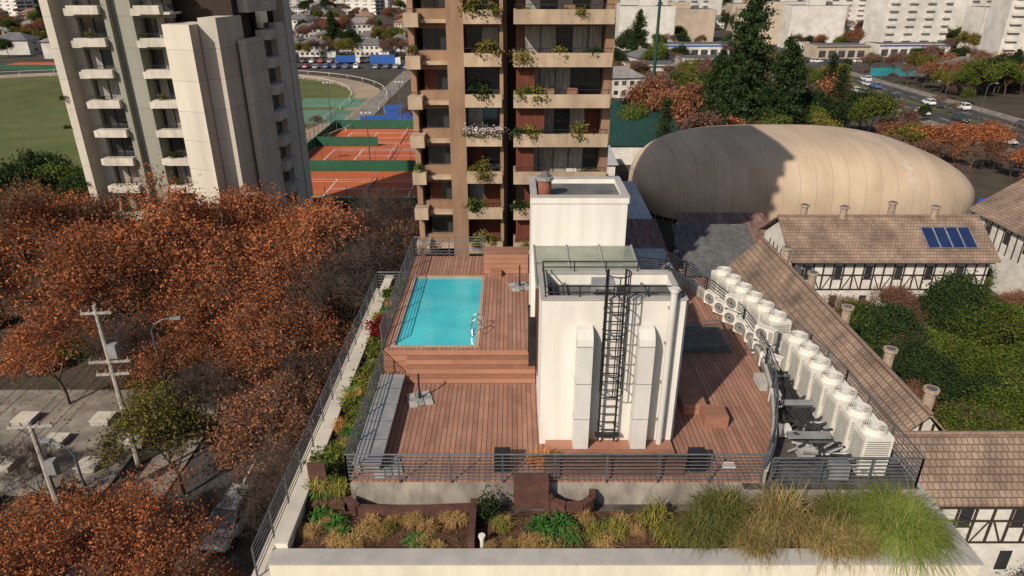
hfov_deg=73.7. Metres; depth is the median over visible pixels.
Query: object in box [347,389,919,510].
roof slab
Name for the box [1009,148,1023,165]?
plane tree
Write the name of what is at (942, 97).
bare tree
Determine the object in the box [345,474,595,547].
planter wall
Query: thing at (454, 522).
dry grass
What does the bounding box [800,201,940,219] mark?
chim
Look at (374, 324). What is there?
red shrub
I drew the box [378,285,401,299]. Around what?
shrub
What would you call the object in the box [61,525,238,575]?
plane tree
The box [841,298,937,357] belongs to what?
green tree
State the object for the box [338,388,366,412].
shrub
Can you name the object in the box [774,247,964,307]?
glass
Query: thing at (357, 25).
house
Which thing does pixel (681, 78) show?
green tree
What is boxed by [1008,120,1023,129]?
bare tree
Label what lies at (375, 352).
ornamental grass
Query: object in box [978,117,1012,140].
plane tree
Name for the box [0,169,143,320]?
plane tree
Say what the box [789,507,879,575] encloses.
feather grass
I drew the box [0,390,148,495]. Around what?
plaza paving
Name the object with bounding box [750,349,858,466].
refrigerant pipework
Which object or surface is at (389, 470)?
umbrella base
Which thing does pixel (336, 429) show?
orange grass
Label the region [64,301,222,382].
plane tree
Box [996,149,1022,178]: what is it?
bare tree
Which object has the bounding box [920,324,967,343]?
green tree
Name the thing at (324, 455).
shrub
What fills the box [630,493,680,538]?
ornamental grass
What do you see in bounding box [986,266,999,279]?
green tree
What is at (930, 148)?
bare tree
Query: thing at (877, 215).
ridge
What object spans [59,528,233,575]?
plane tree
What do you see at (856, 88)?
car
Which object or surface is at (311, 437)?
edge railing
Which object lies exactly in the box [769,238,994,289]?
timber
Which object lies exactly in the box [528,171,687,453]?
white service block
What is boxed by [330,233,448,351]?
bare tree
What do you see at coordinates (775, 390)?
curved railing
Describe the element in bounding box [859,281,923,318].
brown leaved tree
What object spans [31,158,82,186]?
green tree
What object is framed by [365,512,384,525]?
dry grass
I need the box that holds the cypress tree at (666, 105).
[651,96,677,139]
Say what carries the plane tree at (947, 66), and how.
on the ground at (984, 181)
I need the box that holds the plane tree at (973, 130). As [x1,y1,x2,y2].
[959,123,989,157]
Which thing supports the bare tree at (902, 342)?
on the ground at (984, 181)
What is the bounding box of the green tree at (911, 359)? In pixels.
[876,334,973,404]
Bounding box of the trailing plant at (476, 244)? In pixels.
[472,240,480,249]
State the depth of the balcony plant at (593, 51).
45.73 m
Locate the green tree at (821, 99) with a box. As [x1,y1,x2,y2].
[802,85,841,112]
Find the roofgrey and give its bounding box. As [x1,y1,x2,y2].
[784,246,937,390]
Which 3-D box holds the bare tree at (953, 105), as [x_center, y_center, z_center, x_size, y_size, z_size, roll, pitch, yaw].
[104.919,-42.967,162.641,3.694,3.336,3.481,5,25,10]
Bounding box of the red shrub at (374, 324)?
[363,312,390,334]
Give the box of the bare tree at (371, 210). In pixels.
[276,189,411,289]
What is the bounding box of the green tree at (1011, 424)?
[963,402,1023,430]
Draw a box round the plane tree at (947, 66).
[938,59,961,73]
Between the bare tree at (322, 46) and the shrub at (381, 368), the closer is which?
the shrub at (381, 368)
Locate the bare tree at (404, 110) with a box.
[397,103,411,118]
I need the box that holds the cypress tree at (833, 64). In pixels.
[814,51,843,109]
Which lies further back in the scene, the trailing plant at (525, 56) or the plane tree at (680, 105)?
the plane tree at (680, 105)
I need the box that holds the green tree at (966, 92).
[960,86,978,101]
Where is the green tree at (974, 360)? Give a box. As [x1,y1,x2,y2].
[927,334,1011,405]
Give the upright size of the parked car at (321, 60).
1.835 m
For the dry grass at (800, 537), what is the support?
on the soil
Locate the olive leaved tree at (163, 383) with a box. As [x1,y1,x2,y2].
[111,366,223,468]
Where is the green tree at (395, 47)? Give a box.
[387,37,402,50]
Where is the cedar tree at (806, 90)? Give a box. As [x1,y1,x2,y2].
[773,42,811,113]
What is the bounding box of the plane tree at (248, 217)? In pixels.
[174,178,301,306]
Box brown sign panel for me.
[306,462,326,485]
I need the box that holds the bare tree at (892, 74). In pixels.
[887,72,897,82]
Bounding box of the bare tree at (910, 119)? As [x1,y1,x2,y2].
[900,113,921,124]
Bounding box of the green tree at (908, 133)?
[882,120,929,144]
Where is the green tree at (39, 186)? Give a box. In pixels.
[0,180,56,225]
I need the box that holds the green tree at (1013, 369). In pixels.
[986,340,1023,394]
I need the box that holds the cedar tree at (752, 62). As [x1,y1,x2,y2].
[696,0,785,124]
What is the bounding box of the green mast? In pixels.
[652,0,661,78]
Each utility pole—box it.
[6,420,67,524]
[79,304,141,466]
[234,188,263,302]
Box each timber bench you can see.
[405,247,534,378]
[677,365,728,427]
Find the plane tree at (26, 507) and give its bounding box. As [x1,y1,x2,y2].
[0,489,106,575]
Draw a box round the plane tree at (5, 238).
[0,186,130,308]
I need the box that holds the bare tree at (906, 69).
[900,62,922,84]
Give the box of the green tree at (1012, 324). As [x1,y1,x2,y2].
[968,300,1023,348]
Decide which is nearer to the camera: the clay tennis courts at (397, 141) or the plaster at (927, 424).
the plaster at (927, 424)
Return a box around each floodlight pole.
[323,81,331,122]
[360,111,371,159]
[394,80,402,119]
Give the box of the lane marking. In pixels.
[195,358,309,572]
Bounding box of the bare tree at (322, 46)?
[313,44,325,55]
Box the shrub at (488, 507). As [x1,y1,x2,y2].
[475,483,503,526]
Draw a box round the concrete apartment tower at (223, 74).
[38,0,314,295]
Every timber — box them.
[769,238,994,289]
[918,421,935,430]
[938,506,1023,543]
[984,219,1023,262]
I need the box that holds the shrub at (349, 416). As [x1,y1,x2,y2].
[340,412,356,423]
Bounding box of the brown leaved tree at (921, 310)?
[900,289,931,327]
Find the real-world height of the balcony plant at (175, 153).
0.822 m
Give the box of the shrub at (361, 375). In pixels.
[350,368,377,386]
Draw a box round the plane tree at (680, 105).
[642,85,696,128]
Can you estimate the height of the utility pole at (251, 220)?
12.000 m
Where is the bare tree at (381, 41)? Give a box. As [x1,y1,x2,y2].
[377,38,390,52]
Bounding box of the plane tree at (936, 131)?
[913,122,969,147]
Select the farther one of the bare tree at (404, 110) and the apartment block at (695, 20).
the apartment block at (695, 20)
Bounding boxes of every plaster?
[910,418,938,430]
[943,509,1023,575]
[976,213,1023,294]
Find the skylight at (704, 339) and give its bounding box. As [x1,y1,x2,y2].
[682,319,733,352]
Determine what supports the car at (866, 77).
on the avenue
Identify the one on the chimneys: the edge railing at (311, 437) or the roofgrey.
the roofgrey
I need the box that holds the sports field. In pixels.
[0,76,353,167]
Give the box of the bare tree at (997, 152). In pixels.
[984,144,1006,171]
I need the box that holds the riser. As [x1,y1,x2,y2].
[383,255,534,383]
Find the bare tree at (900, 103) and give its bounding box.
[894,100,905,111]
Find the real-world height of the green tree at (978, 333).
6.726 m
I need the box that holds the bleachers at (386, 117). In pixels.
[359,113,412,119]
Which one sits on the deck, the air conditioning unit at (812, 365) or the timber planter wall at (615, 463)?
the timber planter wall at (615, 463)
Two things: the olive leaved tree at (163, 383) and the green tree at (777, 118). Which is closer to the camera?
the olive leaved tree at (163, 383)
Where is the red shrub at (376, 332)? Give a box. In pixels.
[365,328,387,346]
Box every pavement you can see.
[65,273,301,575]
[813,71,1023,151]
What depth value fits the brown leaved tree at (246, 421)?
40.40 m
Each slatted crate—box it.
[494,447,509,471]
[686,447,707,471]
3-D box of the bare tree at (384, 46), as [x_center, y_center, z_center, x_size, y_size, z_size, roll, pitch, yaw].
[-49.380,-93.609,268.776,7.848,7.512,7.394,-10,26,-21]
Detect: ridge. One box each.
[761,236,933,415]
[777,214,979,216]
[890,431,1023,435]
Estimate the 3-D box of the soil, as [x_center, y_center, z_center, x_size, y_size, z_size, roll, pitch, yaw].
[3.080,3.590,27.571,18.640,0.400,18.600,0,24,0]
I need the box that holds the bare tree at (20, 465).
[0,435,79,499]
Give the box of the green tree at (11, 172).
[0,155,59,193]
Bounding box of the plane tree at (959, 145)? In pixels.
[939,130,974,161]
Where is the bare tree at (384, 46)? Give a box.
[376,41,394,54]
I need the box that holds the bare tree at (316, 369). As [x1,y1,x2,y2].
[261,327,352,410]
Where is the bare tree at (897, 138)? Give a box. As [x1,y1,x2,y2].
[888,134,910,143]
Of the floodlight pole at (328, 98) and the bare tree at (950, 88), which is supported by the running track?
the floodlight pole at (328, 98)
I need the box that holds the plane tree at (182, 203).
[84,154,276,322]
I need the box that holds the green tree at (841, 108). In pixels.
[830,86,885,129]
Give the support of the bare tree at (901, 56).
on the ground at (984, 181)
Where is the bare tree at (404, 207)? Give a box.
[342,179,418,247]
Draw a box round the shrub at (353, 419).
[348,412,368,431]
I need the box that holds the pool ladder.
[470,313,484,336]
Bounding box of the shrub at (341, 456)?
[326,439,353,470]
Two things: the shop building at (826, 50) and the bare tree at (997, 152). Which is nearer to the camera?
the bare tree at (997, 152)
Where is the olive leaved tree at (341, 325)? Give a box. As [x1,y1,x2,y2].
[288,318,355,383]
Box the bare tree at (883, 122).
[873,118,899,128]
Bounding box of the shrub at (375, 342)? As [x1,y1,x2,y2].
[360,334,383,361]
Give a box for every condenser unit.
[703,289,720,305]
[713,298,724,314]
[722,308,740,324]
[724,292,743,314]
[733,316,752,334]
[744,327,753,343]
[751,339,775,355]
[753,322,778,346]
[758,349,783,369]
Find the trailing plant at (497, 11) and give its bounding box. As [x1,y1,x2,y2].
[488,7,502,17]
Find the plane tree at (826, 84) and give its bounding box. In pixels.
[806,72,848,108]
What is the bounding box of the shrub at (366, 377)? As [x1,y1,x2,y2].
[349,369,371,387]
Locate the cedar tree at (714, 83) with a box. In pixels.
[688,46,734,119]
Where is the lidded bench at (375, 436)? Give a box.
[353,374,404,471]
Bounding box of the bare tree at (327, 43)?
[322,39,334,49]
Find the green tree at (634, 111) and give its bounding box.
[616,100,651,120]
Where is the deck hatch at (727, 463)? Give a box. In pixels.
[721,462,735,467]
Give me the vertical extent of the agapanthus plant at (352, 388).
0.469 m
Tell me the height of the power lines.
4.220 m
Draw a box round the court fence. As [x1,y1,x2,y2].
[0,65,417,210]
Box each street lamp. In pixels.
[39,437,101,540]
[151,316,180,379]
[976,83,998,125]
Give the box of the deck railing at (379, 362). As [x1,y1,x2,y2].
[344,255,765,482]
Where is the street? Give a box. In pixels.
[122,274,337,575]
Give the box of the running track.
[0,73,379,178]
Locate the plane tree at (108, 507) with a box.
[0,456,242,575]
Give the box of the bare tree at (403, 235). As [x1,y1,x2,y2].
[330,203,419,286]
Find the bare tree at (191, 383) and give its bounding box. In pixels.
[151,353,252,454]
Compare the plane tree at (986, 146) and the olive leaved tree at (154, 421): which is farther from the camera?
the plane tree at (986, 146)
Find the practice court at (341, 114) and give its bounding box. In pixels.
[303,110,353,122]
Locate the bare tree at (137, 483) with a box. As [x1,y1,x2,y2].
[74,475,177,544]
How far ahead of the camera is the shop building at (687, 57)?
234.65 m
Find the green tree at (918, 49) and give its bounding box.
[907,45,926,54]
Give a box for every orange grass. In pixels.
[332,416,345,434]
[349,386,364,397]
[525,450,537,467]
[531,444,551,471]
[543,445,559,453]
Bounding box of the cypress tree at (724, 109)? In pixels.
[715,104,729,124]
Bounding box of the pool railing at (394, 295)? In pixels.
[379,237,484,346]
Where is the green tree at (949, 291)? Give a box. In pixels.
[915,266,1017,338]
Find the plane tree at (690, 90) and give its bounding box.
[661,77,708,112]
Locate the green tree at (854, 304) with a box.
[837,297,868,315]
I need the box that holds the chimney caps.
[802,201,939,206]
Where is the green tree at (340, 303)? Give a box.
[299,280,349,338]
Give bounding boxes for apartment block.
[0,0,34,15]
[289,0,303,9]
[345,0,384,14]
[385,0,391,8]
[614,0,676,49]
[620,0,668,4]
[667,2,716,41]
[669,0,708,7]
[708,0,722,14]
[723,0,753,30]
[729,0,741,2]
[732,3,786,43]
[766,0,805,4]
[777,0,847,48]
[804,0,849,33]
[826,0,867,29]
[859,0,955,43]
[946,0,991,46]
[957,6,989,51]
[979,0,1023,54]
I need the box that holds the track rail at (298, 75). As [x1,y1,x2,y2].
[8,70,386,140]
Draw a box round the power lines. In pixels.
[0,191,253,490]
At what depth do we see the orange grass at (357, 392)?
25.44 m
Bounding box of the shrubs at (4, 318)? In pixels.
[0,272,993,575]
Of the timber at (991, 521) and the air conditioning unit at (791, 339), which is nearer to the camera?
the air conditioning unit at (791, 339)
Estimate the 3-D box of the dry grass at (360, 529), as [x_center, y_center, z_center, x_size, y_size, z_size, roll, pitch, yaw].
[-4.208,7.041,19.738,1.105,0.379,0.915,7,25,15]
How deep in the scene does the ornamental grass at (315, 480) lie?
21.02 m
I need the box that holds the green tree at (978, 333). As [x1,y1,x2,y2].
[919,282,1008,348]
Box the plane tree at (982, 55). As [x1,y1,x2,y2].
[973,50,994,59]
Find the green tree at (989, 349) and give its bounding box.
[980,344,1023,363]
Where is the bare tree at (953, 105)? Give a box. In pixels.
[946,102,961,107]
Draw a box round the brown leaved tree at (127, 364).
[85,316,194,392]
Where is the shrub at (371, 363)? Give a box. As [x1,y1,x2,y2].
[354,357,378,374]
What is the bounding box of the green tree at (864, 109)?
[845,89,907,131]
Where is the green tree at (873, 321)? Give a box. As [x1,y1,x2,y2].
[849,306,932,358]
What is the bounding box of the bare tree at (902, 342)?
[869,324,932,354]
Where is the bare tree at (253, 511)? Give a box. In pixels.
[173,435,301,575]
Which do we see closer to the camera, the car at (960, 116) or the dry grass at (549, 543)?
the dry grass at (549, 543)
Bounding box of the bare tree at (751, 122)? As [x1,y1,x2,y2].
[741,117,771,124]
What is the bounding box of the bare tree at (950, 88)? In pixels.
[946,86,956,97]
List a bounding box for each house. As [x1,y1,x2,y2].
[0,7,13,19]
[0,31,42,54]
[18,8,35,20]
[20,19,33,25]
[38,37,53,58]
[291,4,310,13]
[291,12,322,29]
[293,22,320,37]
[293,33,304,51]
[298,36,339,56]
[311,30,335,37]
[312,0,330,9]
[345,16,372,34]
[354,10,376,26]
[354,37,395,56]
[359,30,372,38]
[390,33,407,51]
[394,18,402,28]
[611,63,644,97]
[625,46,665,60]
[715,14,723,27]
[934,54,999,83]
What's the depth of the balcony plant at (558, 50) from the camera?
45.65 m
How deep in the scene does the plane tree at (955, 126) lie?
125.78 m
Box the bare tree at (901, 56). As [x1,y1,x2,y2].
[891,51,908,67]
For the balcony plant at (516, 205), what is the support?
on the brown apartment tower at (446, 66)
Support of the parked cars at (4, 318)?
on the ground at (984, 181)
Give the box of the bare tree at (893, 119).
[878,114,904,126]
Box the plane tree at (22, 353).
[0,300,115,404]
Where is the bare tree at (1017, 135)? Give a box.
[1009,132,1023,149]
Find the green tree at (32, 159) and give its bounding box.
[1,148,71,178]
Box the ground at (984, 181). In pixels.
[0,3,1023,575]
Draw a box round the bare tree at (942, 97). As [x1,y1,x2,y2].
[931,93,946,108]
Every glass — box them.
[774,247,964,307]
[956,509,1023,568]
[985,222,1023,253]
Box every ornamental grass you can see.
[301,469,341,496]
[310,484,328,495]
[320,476,355,499]
[333,386,361,406]
[339,399,356,412]
[349,403,369,414]
[352,384,374,406]
[354,377,378,391]
[363,364,379,378]
[370,345,383,360]
[377,517,399,536]
[486,514,520,534]
[577,519,609,546]
[599,515,632,543]
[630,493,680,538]
[650,516,689,551]
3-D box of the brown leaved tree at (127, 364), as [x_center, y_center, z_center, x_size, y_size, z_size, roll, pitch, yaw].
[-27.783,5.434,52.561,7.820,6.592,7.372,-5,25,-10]
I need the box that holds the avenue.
[617,35,1023,148]
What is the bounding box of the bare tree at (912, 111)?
[895,106,920,126]
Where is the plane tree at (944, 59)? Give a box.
[938,54,957,62]
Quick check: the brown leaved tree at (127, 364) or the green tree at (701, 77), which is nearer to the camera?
the brown leaved tree at (127, 364)
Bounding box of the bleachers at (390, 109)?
[383,104,412,113]
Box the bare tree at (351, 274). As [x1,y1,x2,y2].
[267,232,434,341]
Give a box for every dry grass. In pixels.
[295,522,313,539]
[298,518,324,543]
[311,478,335,495]
[318,517,327,528]
[318,531,344,547]
[322,510,338,522]
[329,521,348,533]
[335,527,369,547]
[336,436,353,446]
[348,519,379,542]
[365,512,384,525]
[367,521,391,541]
[385,514,398,524]
[389,514,406,525]
[401,510,425,529]
[401,512,429,530]
[411,516,447,540]
[411,533,434,547]
[430,538,450,547]
[435,510,460,525]
[436,509,467,530]
[455,511,468,525]
[482,537,499,547]
[493,511,517,529]
[501,535,517,547]
[513,532,538,547]
[519,530,542,547]
[530,531,559,547]
[550,536,564,547]
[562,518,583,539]
[572,507,595,524]
[585,514,598,528]
[589,527,622,547]
[601,510,636,531]
[603,522,626,541]
[627,521,648,536]
[632,510,646,524]
[795,534,808,544]
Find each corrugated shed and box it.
[625,219,667,252]
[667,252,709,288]
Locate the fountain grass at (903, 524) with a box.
[816,470,985,575]
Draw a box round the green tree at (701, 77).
[690,66,715,92]
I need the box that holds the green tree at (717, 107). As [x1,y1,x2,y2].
[706,97,736,114]
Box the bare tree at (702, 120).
[674,104,731,130]
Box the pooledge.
[390,275,484,346]
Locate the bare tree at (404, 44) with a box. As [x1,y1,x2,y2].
[396,39,408,55]
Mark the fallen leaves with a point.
(106, 431)
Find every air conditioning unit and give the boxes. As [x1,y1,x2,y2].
[709,266,733,292]
[719,274,742,299]
[730,282,753,295]
[740,291,764,319]
[749,300,776,327]
[761,310,791,354]
[780,330,811,374]
[788,342,822,390]
[797,355,836,399]
[809,369,847,420]
[820,384,862,436]
[832,401,877,451]
[847,418,894,477]
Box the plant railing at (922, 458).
[636,256,924,487]
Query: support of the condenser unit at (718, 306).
on the deck
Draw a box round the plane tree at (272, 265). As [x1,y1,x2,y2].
[155,222,357,375]
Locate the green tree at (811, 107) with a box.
[800,99,833,121]
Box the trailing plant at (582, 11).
[573,5,588,17]
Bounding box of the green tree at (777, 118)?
[758,110,797,123]
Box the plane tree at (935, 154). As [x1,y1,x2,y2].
[916,137,940,156]
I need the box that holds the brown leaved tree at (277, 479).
[245,444,304,526]
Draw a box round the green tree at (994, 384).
[953,370,1021,404]
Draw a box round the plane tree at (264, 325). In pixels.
[201,271,360,403]
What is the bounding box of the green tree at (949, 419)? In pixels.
[931,398,1008,430]
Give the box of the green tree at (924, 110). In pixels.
[916,104,932,118]
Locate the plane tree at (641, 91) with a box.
[620,72,672,107]
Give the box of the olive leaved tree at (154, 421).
[85,384,222,496]
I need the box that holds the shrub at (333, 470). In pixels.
[316,460,350,486]
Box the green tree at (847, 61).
[842,58,851,66]
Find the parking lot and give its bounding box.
[297,60,409,70]
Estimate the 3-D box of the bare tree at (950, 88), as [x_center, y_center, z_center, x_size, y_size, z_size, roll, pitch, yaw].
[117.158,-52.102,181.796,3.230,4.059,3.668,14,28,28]
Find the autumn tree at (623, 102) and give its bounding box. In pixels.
[617,88,648,107]
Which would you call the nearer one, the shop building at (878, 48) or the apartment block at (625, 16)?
the shop building at (878, 48)
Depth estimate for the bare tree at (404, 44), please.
270.43 m
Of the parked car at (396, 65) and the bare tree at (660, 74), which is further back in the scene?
the parked car at (396, 65)
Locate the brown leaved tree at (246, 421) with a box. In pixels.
[199,361,327,508]
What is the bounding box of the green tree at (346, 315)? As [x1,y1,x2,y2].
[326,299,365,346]
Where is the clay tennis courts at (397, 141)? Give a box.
[7,62,417,197]
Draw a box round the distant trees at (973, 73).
[0,0,1023,97]
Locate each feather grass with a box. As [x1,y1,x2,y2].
[656,497,741,559]
[670,470,776,548]
[718,513,793,575]
[734,471,834,569]
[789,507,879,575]
[798,477,871,546]
[823,512,892,574]
[932,519,961,548]
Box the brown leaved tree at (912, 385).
[905,374,946,413]
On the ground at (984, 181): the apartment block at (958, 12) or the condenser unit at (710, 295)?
the apartment block at (958, 12)
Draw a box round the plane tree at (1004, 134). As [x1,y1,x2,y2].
[973,124,1016,160]
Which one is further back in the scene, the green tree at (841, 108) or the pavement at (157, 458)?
the green tree at (841, 108)
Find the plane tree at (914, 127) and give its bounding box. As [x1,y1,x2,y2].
[898,123,934,144]
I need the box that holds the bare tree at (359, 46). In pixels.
[351,42,362,52]
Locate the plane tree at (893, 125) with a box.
[874,118,901,135]
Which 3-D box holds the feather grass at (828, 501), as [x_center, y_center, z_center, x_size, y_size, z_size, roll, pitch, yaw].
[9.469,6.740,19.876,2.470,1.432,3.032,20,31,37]
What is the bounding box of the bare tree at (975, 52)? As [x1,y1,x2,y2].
[970,47,987,57]
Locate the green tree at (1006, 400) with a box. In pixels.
[950,380,1023,428]
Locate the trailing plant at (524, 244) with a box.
[519,240,529,247]
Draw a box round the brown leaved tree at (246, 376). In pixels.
[200,353,306,437]
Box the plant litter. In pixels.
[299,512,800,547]
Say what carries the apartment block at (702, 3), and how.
on the ground at (984, 181)
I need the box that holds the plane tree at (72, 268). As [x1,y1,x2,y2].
[0,202,226,359]
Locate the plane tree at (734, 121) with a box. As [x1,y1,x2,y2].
[714,114,748,124]
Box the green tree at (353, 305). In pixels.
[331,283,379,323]
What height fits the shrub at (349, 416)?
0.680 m
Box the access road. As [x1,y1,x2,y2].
[348,71,410,119]
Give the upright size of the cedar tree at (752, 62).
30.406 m
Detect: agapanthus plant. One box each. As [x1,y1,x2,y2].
[302,482,331,505]
[302,502,332,523]
[314,439,348,461]
[319,509,350,532]
[331,525,354,537]
[334,420,361,445]
[336,384,370,398]
[347,405,369,422]
[400,530,429,547]
[521,510,554,536]
[532,519,562,547]
[543,509,580,540]
[557,520,585,547]
[599,515,623,533]
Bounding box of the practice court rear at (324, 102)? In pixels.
[302,98,367,106]
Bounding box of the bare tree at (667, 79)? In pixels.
[640,67,677,90]
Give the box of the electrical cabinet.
[774,459,851,481]
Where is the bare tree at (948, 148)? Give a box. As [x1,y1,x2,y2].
[938,142,954,158]
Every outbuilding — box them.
[622,181,652,218]
[633,248,672,269]
[671,224,754,276]
[673,212,768,249]
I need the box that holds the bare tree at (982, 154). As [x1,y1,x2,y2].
[957,144,986,167]
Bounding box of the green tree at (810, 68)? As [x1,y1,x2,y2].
[805,65,814,73]
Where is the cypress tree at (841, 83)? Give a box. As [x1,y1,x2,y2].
[826,64,850,123]
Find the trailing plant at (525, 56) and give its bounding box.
[508,45,536,65]
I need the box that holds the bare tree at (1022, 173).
[1016,169,1023,179]
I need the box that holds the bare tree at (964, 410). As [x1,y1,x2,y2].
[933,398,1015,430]
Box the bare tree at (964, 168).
[947,160,976,180]
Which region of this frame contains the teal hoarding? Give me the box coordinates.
[869,68,925,75]
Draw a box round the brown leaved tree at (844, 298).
[822,290,875,313]
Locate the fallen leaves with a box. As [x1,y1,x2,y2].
[0,281,322,572]
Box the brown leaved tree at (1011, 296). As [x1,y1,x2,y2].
[990,287,1023,309]
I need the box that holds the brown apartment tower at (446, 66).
[402,0,616,255]
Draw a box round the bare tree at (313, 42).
[306,38,321,55]
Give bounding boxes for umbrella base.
[373,455,402,477]
[406,374,432,407]
[508,265,528,291]
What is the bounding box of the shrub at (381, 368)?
[372,362,384,377]
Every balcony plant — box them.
[58,94,68,100]
[83,29,96,37]
[157,93,168,99]
[169,150,183,157]
[405,43,419,55]
[414,162,424,172]
[456,0,484,17]
[461,125,473,138]
[461,126,475,136]
[461,195,478,212]
[463,0,490,16]
[465,79,492,101]
[465,156,495,175]
[466,164,479,172]
[466,198,485,212]
[468,229,492,246]
[472,40,494,55]
[472,123,483,138]
[473,37,504,58]
[474,128,481,137]
[479,0,501,13]
[479,84,494,97]
[479,127,496,139]
[479,198,487,209]
[480,128,493,138]
[487,232,501,245]
[489,127,502,138]
[490,122,508,135]
[505,126,526,142]
[506,198,529,214]
[513,83,535,100]
[519,126,535,140]
[521,123,543,141]
[521,200,529,214]
[530,82,553,105]
[551,44,568,59]
[568,119,589,140]
[581,44,604,61]
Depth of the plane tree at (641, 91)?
140.52 m
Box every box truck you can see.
[335,55,359,64]
[370,54,400,65]
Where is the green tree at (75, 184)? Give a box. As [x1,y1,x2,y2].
[47,167,90,203]
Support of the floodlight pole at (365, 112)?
on the clay tennis courts at (397, 141)
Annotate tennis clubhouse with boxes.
[607,145,617,175]
[609,110,678,164]
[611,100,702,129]
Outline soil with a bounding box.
[292,279,939,547]
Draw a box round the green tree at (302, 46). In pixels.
[295,41,310,57]
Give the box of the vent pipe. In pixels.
[478,533,484,547]
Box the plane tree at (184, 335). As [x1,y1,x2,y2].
[123,289,264,397]
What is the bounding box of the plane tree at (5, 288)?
[0,254,37,317]
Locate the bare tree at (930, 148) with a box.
[912,136,947,154]
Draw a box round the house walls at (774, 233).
[764,221,989,322]
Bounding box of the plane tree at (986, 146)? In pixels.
[973,137,1011,168]
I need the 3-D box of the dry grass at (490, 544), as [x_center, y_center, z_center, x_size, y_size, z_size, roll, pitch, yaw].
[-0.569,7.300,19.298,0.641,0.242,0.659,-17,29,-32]
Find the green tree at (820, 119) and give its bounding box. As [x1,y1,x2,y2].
[805,110,843,127]
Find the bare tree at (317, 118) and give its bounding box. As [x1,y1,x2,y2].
[307,114,325,131]
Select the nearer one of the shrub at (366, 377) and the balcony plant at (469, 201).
the shrub at (366, 377)
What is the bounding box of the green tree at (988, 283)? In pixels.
[984,275,998,292]
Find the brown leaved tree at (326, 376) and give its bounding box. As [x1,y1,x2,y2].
[299,337,350,409]
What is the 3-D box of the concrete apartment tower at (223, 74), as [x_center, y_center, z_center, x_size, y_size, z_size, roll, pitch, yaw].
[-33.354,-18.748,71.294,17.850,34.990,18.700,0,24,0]
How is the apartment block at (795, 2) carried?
on the ground at (984, 181)
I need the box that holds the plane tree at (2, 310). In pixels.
[0,240,38,311]
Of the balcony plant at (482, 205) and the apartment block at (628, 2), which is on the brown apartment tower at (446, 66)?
the balcony plant at (482, 205)
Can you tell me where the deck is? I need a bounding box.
[350,256,770,481]
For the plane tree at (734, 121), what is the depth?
119.73 m
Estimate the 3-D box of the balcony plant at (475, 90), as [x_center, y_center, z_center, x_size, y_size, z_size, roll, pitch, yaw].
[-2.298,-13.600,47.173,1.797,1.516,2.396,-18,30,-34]
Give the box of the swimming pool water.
[396,278,481,344]
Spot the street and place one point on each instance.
(212, 478)
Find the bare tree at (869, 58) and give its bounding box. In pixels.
[855,52,877,72]
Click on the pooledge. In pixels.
(396, 334)
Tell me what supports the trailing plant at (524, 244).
attached to the brown apartment tower at (446, 66)
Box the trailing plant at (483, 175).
[471,168,493,183]
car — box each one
[198,483,258,552]
[302,64,310,68]
[312,64,319,68]
[318,58,324,62]
[332,63,339,68]
[342,63,349,68]
[353,63,359,68]
[383,63,389,68]
[393,63,399,68]
[810,58,822,62]
[851,86,859,92]
[860,75,871,80]
[861,80,871,85]
[869,82,881,88]
[887,92,901,100]
[921,98,935,104]
[951,112,969,122]
[954,102,970,109]
[1005,136,1018,144]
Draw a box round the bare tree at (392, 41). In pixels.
[385,36,396,53]
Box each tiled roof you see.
[727,239,945,430]
[758,216,1000,262]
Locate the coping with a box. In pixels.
[267,265,983,564]
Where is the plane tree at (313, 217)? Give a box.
[227,190,378,332]
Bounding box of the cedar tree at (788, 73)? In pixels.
[744,30,814,124]
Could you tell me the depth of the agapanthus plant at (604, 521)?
20.04 m
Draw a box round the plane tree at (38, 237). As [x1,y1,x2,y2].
[6,196,76,262]
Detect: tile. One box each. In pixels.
[892,436,1023,505]
[969,178,1023,236]
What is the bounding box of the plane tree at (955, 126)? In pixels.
[944,121,977,143]
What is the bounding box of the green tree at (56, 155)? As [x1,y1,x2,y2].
[34,150,76,165]
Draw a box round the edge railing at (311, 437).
[251,272,404,575]
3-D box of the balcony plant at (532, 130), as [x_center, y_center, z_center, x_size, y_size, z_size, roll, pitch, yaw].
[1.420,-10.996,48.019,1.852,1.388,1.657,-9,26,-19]
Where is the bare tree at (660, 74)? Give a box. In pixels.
[644,67,670,79]
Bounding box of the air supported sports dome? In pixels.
[628,124,974,221]
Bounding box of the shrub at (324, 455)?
[301,434,352,472]
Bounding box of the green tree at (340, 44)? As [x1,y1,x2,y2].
[331,36,355,54]
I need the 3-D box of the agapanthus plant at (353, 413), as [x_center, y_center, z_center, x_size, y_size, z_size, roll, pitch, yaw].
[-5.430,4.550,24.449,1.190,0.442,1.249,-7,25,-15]
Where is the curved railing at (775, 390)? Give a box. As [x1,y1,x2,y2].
[665,252,778,469]
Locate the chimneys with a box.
[782,245,940,417]
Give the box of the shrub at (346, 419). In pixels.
[335,415,352,434]
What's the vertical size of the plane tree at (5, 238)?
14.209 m
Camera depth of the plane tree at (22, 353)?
49.82 m
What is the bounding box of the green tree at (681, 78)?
[668,69,694,88]
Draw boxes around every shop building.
[622,60,676,73]
[653,42,741,54]
[675,55,737,68]
[802,43,870,58]
[865,42,951,56]
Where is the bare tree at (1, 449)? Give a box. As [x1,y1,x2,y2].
[0,442,18,466]

